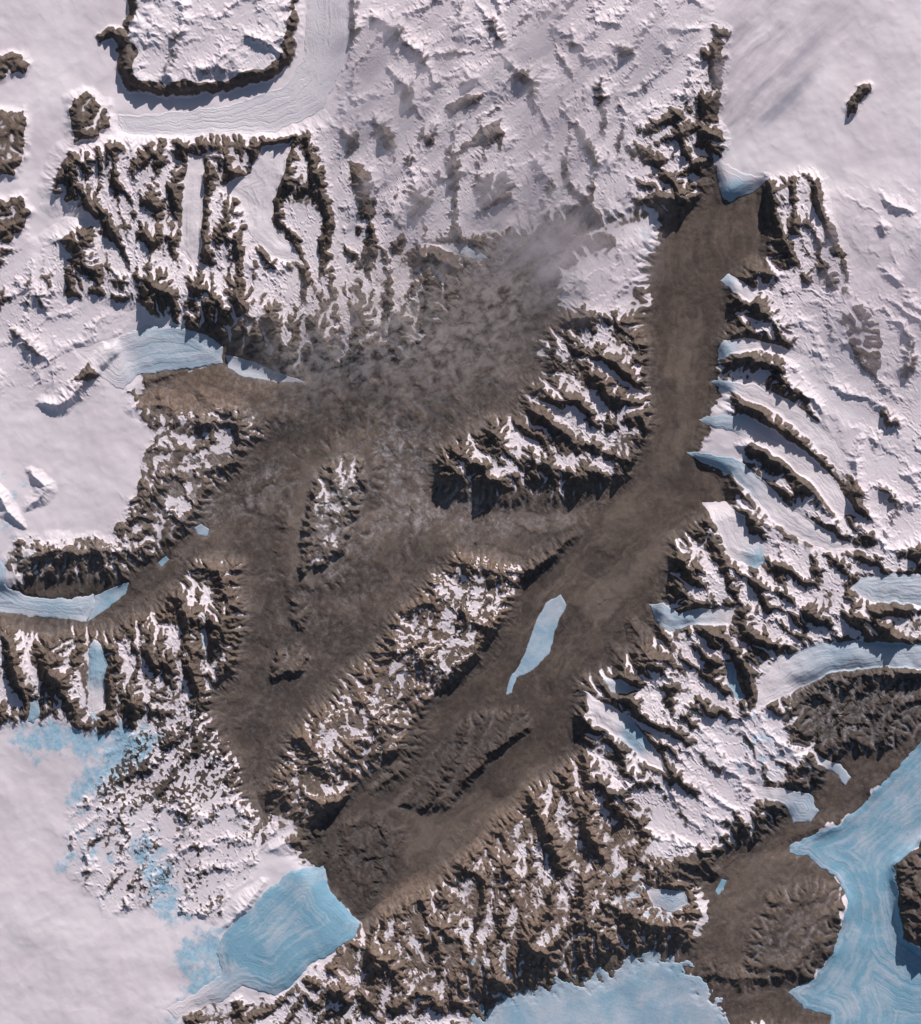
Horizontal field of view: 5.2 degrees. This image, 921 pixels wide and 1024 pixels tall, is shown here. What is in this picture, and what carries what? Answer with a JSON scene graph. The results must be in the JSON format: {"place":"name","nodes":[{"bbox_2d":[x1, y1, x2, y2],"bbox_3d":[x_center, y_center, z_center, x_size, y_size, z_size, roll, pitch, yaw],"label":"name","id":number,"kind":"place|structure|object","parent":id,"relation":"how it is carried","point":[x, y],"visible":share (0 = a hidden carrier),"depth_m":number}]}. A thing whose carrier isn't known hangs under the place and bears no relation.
{"place":"outdoors","nodes":[
{"label":"outdoors","id":0,"kind":"place"},
{"bbox_2d":[0,108,28,177],"bbox_3d":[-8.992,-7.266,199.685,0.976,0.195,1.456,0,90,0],"label":"mountain","id":1,"kind":"structure","parent":0,"point":[14,142],"depth_m":199.65},
{"bbox_2d":[0,194,32,245],"bbox_3d":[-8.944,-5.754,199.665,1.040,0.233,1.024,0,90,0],"label":"mountain","id":2,"kind":"structure","parent":0,"point":[16,212],"depth_m":199.65},
{"bbox_2d":[0,51,32,81],"bbox_3d":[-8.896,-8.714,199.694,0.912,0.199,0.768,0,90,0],"label":"mountain","id":3,"kind":"structure","parent":0,"point":[12,63],"depth_m":199.70},
{"bbox_2d":[69,362,100,383],"bbox_3d":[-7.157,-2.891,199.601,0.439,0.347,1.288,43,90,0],"label":"mountain","id":4,"kind":"structure","parent":0,"point":[87,373],"depth_m":199.63},
{"bbox_2d":[68,90,112,144],"bbox_3d":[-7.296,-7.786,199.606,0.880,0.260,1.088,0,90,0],"label":"mountain","id":5,"kind":"structure","parent":0,"point":[90,117],"depth_m":199.61},
{"bbox_2d":[87,582,128,621],"bbox_3d":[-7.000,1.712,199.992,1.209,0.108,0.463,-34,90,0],"label":"frozen lake","id":6,"kind":"structure","parent":0,"point":[104,600],"depth_m":199.99},
{"bbox_2d":[0,559,247,734],"bbox_3d":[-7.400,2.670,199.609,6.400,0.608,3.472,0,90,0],"label":"mountain range","id":7,"kind":"structure","parent":0,"point":[162,665],"depth_m":199.65},
{"bbox_2d":[28,699,39,723],"bbox_3d":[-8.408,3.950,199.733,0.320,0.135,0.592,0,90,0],"label":"glacier","id":8,"kind":"object","parent":7,"relation":"attached to","point":[34,714],"visible":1,"depth_m":199.72},
{"bbox_2d":[87,639,107,713],"bbox_3d":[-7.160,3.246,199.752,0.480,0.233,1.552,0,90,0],"label":"glacier","id":9,"kind":"object","parent":7,"relation":"attached to","point":[97,664],"visible":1,"depth_m":199.71},
{"bbox_2d":[199,629,207,648],"bbox_3d":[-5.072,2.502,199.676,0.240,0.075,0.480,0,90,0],"label":"glacier","id":10,"kind":"object","parent":7,"relation":"on","point":[203,636],"visible":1,"depth_m":199.70},
{"bbox_2d":[4,368,279,579],"bbox_3d":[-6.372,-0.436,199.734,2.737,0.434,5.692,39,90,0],"label":"mountain range","id":11,"kind":"structure","parent":0,"point":[206,426],"depth_m":199.76},
{"bbox_2d":[76,325,222,389],"bbox_3d":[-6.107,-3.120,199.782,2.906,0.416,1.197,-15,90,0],"label":"glacier","id":12,"kind":"object","parent":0,"point":[122,361],"visible":1,"depth_m":199.76},
{"bbox_2d":[65,711,280,923],"bbox_3d":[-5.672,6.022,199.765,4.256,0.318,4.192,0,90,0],"label":"mountain range","id":13,"kind":"structure","parent":0,"point":[163,815],"depth_m":199.76},
{"bbox_2d":[97,0,298,96],"bbox_3d":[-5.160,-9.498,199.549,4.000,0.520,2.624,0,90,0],"label":"mesa","id":14,"kind":"structure","parent":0,"point":[167,48],"depth_m":199.50},
{"bbox_2d":[195,524,208,535],"bbox_3d":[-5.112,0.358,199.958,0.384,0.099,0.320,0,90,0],"label":"frozen lake","id":15,"kind":"structure","parent":0,"point":[200,529],"depth_m":199.95},
{"bbox_2d":[40,128,393,364],"bbox_3d":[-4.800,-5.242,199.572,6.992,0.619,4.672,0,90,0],"label":"mountain range","id":16,"kind":"structure","parent":0,"point":[236,281],"depth_m":199.59},
{"bbox_2d":[181,153,204,265],"bbox_3d":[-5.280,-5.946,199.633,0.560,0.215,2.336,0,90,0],"label":"glacier","id":17,"kind":"object","parent":16,"relation":"on","point":[192,215],"visible":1,"depth_m":199.69},
{"bbox_2d":[219,143,302,263],"bbox_3d":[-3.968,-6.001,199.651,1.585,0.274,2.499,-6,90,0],"label":"glacier","id":18,"kind":"object","parent":16,"relation":"on","point":[255,191],"visible":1,"depth_m":199.71},
{"bbox_2d":[226,355,303,382],"bbox_3d":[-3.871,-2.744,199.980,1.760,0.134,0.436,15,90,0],"label":"frozen lake","id":19,"kind":"structure","parent":0,"point":[245,368],"depth_m":199.98},
{"bbox_2d":[270,641,309,683],"bbox_3d":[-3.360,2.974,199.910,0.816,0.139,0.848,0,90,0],"label":"hill","id":20,"kind":"structure","parent":0,"point":[291,661],"depth_m":199.91},
{"bbox_2d":[288,593,312,632],"bbox_3d":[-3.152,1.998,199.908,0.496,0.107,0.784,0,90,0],"label":"hill","id":21,"kind":"structure","parent":0,"point":[301,612],"depth_m":199.91},
{"bbox_2d":[0,423,624,832],"bbox_3d":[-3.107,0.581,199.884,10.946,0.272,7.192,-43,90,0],"label":"valley floor","id":22,"kind":"structure","parent":0,"point":[416,525],"depth_m":199.95},
{"bbox_2d":[0,560,94,621],"bbox_3d":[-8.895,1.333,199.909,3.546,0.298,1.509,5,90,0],"label":"glacier","id":23,"kind":"object","parent":22,"relation":"on","point":[79,608],"visible":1,"depth_m":199.97},
{"bbox_2d":[158,556,168,566],"bbox_3d":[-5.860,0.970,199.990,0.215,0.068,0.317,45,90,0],"label":"frozen lake","id":24,"kind":"structure","parent":22,"relation":"on","point":[163,561],"depth_m":199.97},
{"bbox_2d":[296,453,368,579],"bbox_3d":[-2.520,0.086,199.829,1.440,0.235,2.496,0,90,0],"label":"mountain","id":25,"kind":"structure","parent":0,"point":[336,493],"depth_m":199.80},
{"bbox_2d":[181,982,494,1023],"bbox_3d":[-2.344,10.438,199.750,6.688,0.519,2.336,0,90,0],"label":"mountain range","id":26,"kind":"structure","parent":0,"point":[297,1003],"depth_m":199.78},
{"bbox_2d":[349,159,378,220],"bbox_3d":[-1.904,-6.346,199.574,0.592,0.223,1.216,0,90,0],"label":"mountain","id":27,"kind":"structure","parent":0,"point":[362,184],"depth_m":199.58},
{"bbox_2d":[266,549,517,829],"bbox_3d":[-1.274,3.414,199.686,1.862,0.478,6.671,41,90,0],"label":"mountain range","id":28,"kind":"structure","parent":0,"point":[444,625],"depth_m":199.69},
{"bbox_2d":[224,231,580,441],"bbox_3d":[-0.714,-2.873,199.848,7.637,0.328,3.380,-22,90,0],"label":"valley floor","id":29,"kind":"structure","parent":0,"point":[484,380],"depth_m":199.94},
{"bbox_2d":[324,214,492,343],"bbox_3d":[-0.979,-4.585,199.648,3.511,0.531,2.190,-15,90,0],"label":"mountain range","id":30,"kind":"structure","parent":0,"point":[409,262],"depth_m":199.70},
{"bbox_2d":[432,243,487,260],"bbox_3d":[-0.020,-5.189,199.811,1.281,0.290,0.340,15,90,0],"label":"glacier","id":31,"kind":"object","parent":30,"relation":"on","point":[473,253],"visible":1,"depth_m":199.76},
{"bbox_2d":[296,241,546,369],"bbox_3d":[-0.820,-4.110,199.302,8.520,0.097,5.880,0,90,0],"label":"cloud","id":32,"kind":"structure","parent":0,"point":[442,330],"depth_m":199.30},
{"bbox_2d":[0,0,920,1023],"bbox_3d":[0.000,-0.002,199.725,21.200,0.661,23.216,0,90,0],"label":"snowfield","id":33,"kind":"structure","parent":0,"point":[70,474],"depth_m":199.76},
{"bbox_2d":[118,0,348,136],"bbox_3d":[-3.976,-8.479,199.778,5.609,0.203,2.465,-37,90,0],"label":"glacier","id":34,"kind":"object","parent":33,"relation":"on","point":[305,91],"visible":1,"depth_m":199.76},
{"bbox_2d":[166,866,360,1018],"bbox_3d":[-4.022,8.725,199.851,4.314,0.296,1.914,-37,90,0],"label":"glacier","id":35,"kind":"object","parent":33,"relation":"on","point":[284,932],"visible":1,"depth_m":199.75},
{"bbox_2d":[398,707,533,814],"bbox_3d":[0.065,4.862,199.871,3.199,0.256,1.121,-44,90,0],"label":"hill","id":36,"kind":"structure","parent":0,"point":[453,769],"depth_m":199.89},
{"bbox_2d":[444,90,488,115],"bbox_3d":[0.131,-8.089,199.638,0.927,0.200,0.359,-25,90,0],"label":"mountain","id":37,"kind":"structure","parent":0,"point":[462,105],"depth_m":199.67},
{"bbox_2d":[454,116,505,158],"bbox_3d":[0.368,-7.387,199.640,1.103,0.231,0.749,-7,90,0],"label":"mountain","id":38,"kind":"structure","parent":0,"point":[493,133],"depth_m":199.66},
{"bbox_2d":[302,525,671,928],"bbox_3d":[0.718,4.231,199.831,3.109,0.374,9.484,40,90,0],"label":"valley floor","id":39,"kind":"structure","parent":0,"point":[374,845],"depth_m":199.96},
{"bbox_2d":[475,167,518,213],"bbox_3d":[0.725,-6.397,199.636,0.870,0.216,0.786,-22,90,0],"label":"mountain","id":40,"kind":"structure","parent":0,"point":[504,191],"depth_m":199.62},
{"bbox_2d":[301,749,700,1014],"bbox_3d":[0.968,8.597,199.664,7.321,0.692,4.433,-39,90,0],"label":"mountain range","id":41,"kind":"structure","parent":0,"point":[557,873],"depth_m":199.68},
{"bbox_2d":[645,885,687,911],"bbox_3d":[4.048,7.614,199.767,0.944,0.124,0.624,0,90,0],"label":"glacier","id":42,"kind":"object","parent":41,"relation":"on","point":[667,900],"visible":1,"depth_m":199.75},
{"bbox_2d":[353,5,651,246],"bbox_3d":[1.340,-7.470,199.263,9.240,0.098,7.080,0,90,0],"label":"cloud","id":43,"kind":"structure","parent":0,"point":[382,27],"depth_m":199.26},
{"bbox_2d":[506,595,565,694],"bbox_3d":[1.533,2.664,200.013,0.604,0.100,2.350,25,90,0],"label":"frozen lake","id":44,"kind":"structure","parent":0,"point":[538,648],"depth_m":199.99},
{"bbox_2d":[436,283,656,489],"bbox_3d":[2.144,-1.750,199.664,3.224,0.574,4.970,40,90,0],"label":"mountain range","id":45,"kind":"structure","parent":0,"point":[588,418],"depth_m":199.69},
{"bbox_2d":[551,242,596,271],"bbox_3d":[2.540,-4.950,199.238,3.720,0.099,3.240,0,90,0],"label":"cloud","id":46,"kind":"structure","parent":0,"point":[593,246],"depth_m":199.22},
{"bbox_2d":[470,950,729,1023],"bbox_3d":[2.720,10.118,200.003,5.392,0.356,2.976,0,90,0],"label":"ice sheet","id":47,"kind":"object","parent":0,"point":[648,990],"visible":1,"depth_m":200.00},
{"bbox_2d":[587,155,772,569],"bbox_3d":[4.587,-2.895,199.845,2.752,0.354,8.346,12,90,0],"label":"valley floor","id":48,"kind":"structure","parent":0,"point":[706,242],"depth_m":199.99},
{"bbox_2d":[713,153,770,201],"bbox_3d":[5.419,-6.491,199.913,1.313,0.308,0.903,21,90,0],"label":"glacier","id":49,"kind":"object","parent":48,"relation":"on","point":[734,183],"visible":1,"depth_m":199.84},
{"bbox_2d":[630,22,732,221],"bbox_3d":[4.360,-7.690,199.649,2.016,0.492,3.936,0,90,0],"label":"mountain range","id":50,"kind":"structure","parent":0,"point":[677,145],"depth_m":199.67},
{"bbox_2d":[665,850,720,888],"bbox_3d":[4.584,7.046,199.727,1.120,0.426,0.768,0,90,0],"label":"mountain","id":51,"kind":"structure","parent":0,"point":[693,869],"depth_m":199.68},
{"bbox_2d":[716,879,725,894],"bbox_3d":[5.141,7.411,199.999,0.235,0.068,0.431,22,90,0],"label":"frozen lake","id":52,"kind":"structure","parent":0,"point":[720,888],"depth_m":199.97},
{"bbox_2d":[574,508,920,859],"bbox_3d":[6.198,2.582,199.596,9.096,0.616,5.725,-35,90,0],"label":"mountain range","id":53,"kind":"structure","parent":0,"point":[716,744],"depth_m":199.63},
{"bbox_2d":[603,679,637,693],"bbox_3d":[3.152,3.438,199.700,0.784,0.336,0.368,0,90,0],"label":"glacier","id":54,"kind":"object","parent":53,"relation":"on","point":[618,686],"visible":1,"depth_m":199.69},
{"bbox_2d":[584,691,668,773],"bbox_3d":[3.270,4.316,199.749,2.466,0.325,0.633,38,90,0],"label":"glacier","id":55,"kind":"object","parent":53,"relation":"attached to","point":[616,723],"visible":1,"depth_m":199.70},
{"bbox_2d":[649,603,734,631],"bbox_3d":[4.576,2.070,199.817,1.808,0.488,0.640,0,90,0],"label":"glacier","id":56,"kind":"object","parent":53,"relation":"attached to","point":[668,618],"visible":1,"depth_m":199.69},
{"bbox_2d":[702,501,765,567],"bbox_3d":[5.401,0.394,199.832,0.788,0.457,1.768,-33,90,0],"label":"glacier","id":57,"kind":"object","parent":53,"relation":"on","point":[740,543],"visible":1,"depth_m":199.69},
{"bbox_2d":[725,663,744,700],"bbox_3d":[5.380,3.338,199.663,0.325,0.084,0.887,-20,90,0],"label":"glacier","id":58,"kind":"object","parent":53,"relation":"on","point":[733,684],"visible":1,"depth_m":199.68},
{"bbox_2d":[750,784,818,822],"bbox_3d":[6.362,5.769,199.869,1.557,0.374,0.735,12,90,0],"label":"glacier","id":59,"kind":"object","parent":53,"relation":"on","point":[800,807],"visible":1,"depth_m":199.87},
{"bbox_2d":[812,751,850,784],"bbox_3d":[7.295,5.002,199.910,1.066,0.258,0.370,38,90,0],"label":"glacier","id":60,"kind":"object","parent":53,"relation":"attached to","point":[839,770],"visible":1,"depth_m":199.92},
{"bbox_2d":[755,641,920,708],"bbox_3d":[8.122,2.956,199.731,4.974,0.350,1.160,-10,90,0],"label":"glacier","id":61,"kind":"object","parent":53,"relation":"on","point":[789,674],"visible":1,"depth_m":199.72},
{"bbox_2d":[850,574,920,605],"bbox_3d":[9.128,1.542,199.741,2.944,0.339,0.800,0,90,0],"label":"glacier","id":62,"kind":"object","parent":53,"relation":"on","point":[900,589],"visible":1,"depth_m":199.68},
{"bbox_2d":[722,0,826,78],"bbox_3d":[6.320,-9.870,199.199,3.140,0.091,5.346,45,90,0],"label":"cloud","id":63,"kind":"structure","parent":0,"point":[814,39],"depth_m":199.19},
{"bbox_2d":[745,880,844,978],"bbox_3d":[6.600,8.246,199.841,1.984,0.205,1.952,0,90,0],"label":"hill","id":64,"kind":"structure","parent":0,"point":[796,930],"depth_m":199.81},
{"bbox_2d":[719,265,876,553],"bbox_3d":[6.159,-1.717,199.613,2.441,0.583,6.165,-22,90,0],"label":"mountain range","id":65,"kind":"structure","parent":0,"point":[764,315],"depth_m":199.64},
{"bbox_2d":[720,274,756,301],"bbox_3d":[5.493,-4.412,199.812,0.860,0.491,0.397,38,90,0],"label":"glacier","id":66,"kind":"object","parent":65,"relation":"on","point":[743,290],"visible":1,"depth_m":199.72},
{"bbox_2d":[718,338,799,361],"bbox_3d":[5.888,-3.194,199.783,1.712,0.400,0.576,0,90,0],"label":"glacier","id":67,"kind":"object","parent":65,"relation":"on","point":[735,346],"visible":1,"depth_m":199.70},
{"bbox_2d":[687,452,854,550],"bbox_3d":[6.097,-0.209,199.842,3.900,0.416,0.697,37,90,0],"label":"glacier","id":68,"kind":"object","parent":65,"relation":"on","point":[775,508],"visible":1,"depth_m":199.72},
{"bbox_2d":[699,414,854,515],"bbox_3d":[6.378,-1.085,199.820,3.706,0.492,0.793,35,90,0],"label":"glacier","id":69,"kind":"object","parent":65,"relation":"on","point":[798,460],"visible":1,"depth_m":199.74},
{"bbox_2d":[711,380,845,465],"bbox_3d":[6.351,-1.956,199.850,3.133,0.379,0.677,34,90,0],"label":"glacier","id":70,"kind":"object","parent":65,"relation":"on","point":[808,426],"visible":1,"depth_m":199.73},
{"bbox_2d":[690,728,920,1023],"bbox_3d":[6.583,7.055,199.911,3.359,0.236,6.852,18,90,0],"label":"valley floor","id":71,"kind":"structure","parent":0,"point":[758,873],"depth_m":199.95},
{"bbox_2d":[765,171,850,295],"bbox_3d":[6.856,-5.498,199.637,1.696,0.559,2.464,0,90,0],"label":"mountain range","id":72,"kind":"structure","parent":0,"point":[804,244],"depth_m":199.65},
{"bbox_2d":[714,668,920,857],"bbox_3d":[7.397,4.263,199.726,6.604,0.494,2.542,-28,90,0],"label":"mountain range","id":73,"kind":"structure","parent":0,"point":[838,714],"depth_m":199.75},
{"bbox_2d":[789,742,920,1023],"bbox_3d":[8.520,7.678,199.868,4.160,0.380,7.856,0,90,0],"label":"glacier","id":74,"kind":"object","parent":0,"point":[869,972],"visible":1,"depth_m":199.97},
{"bbox_2d":[845,81,873,121],"bbox_3d":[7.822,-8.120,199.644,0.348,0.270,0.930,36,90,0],"label":"mountain","id":75,"kind":"structure","parent":0,"point":[862,92],"depth_m":199.68},
{"bbox_2d":[835,302,885,378],"bbox_3d":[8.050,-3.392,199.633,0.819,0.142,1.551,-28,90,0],"label":"mountain","id":76,"kind":"structure","parent":0,"point":[860,324],"depth_m":199.63},
{"bbox_2d":[893,841,920,949],"bbox_3d":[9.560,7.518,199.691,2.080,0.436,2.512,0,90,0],"label":"mountain","id":77,"kind":"structure","parent":0,"point":[907,869],"depth_m":199.62}
]}

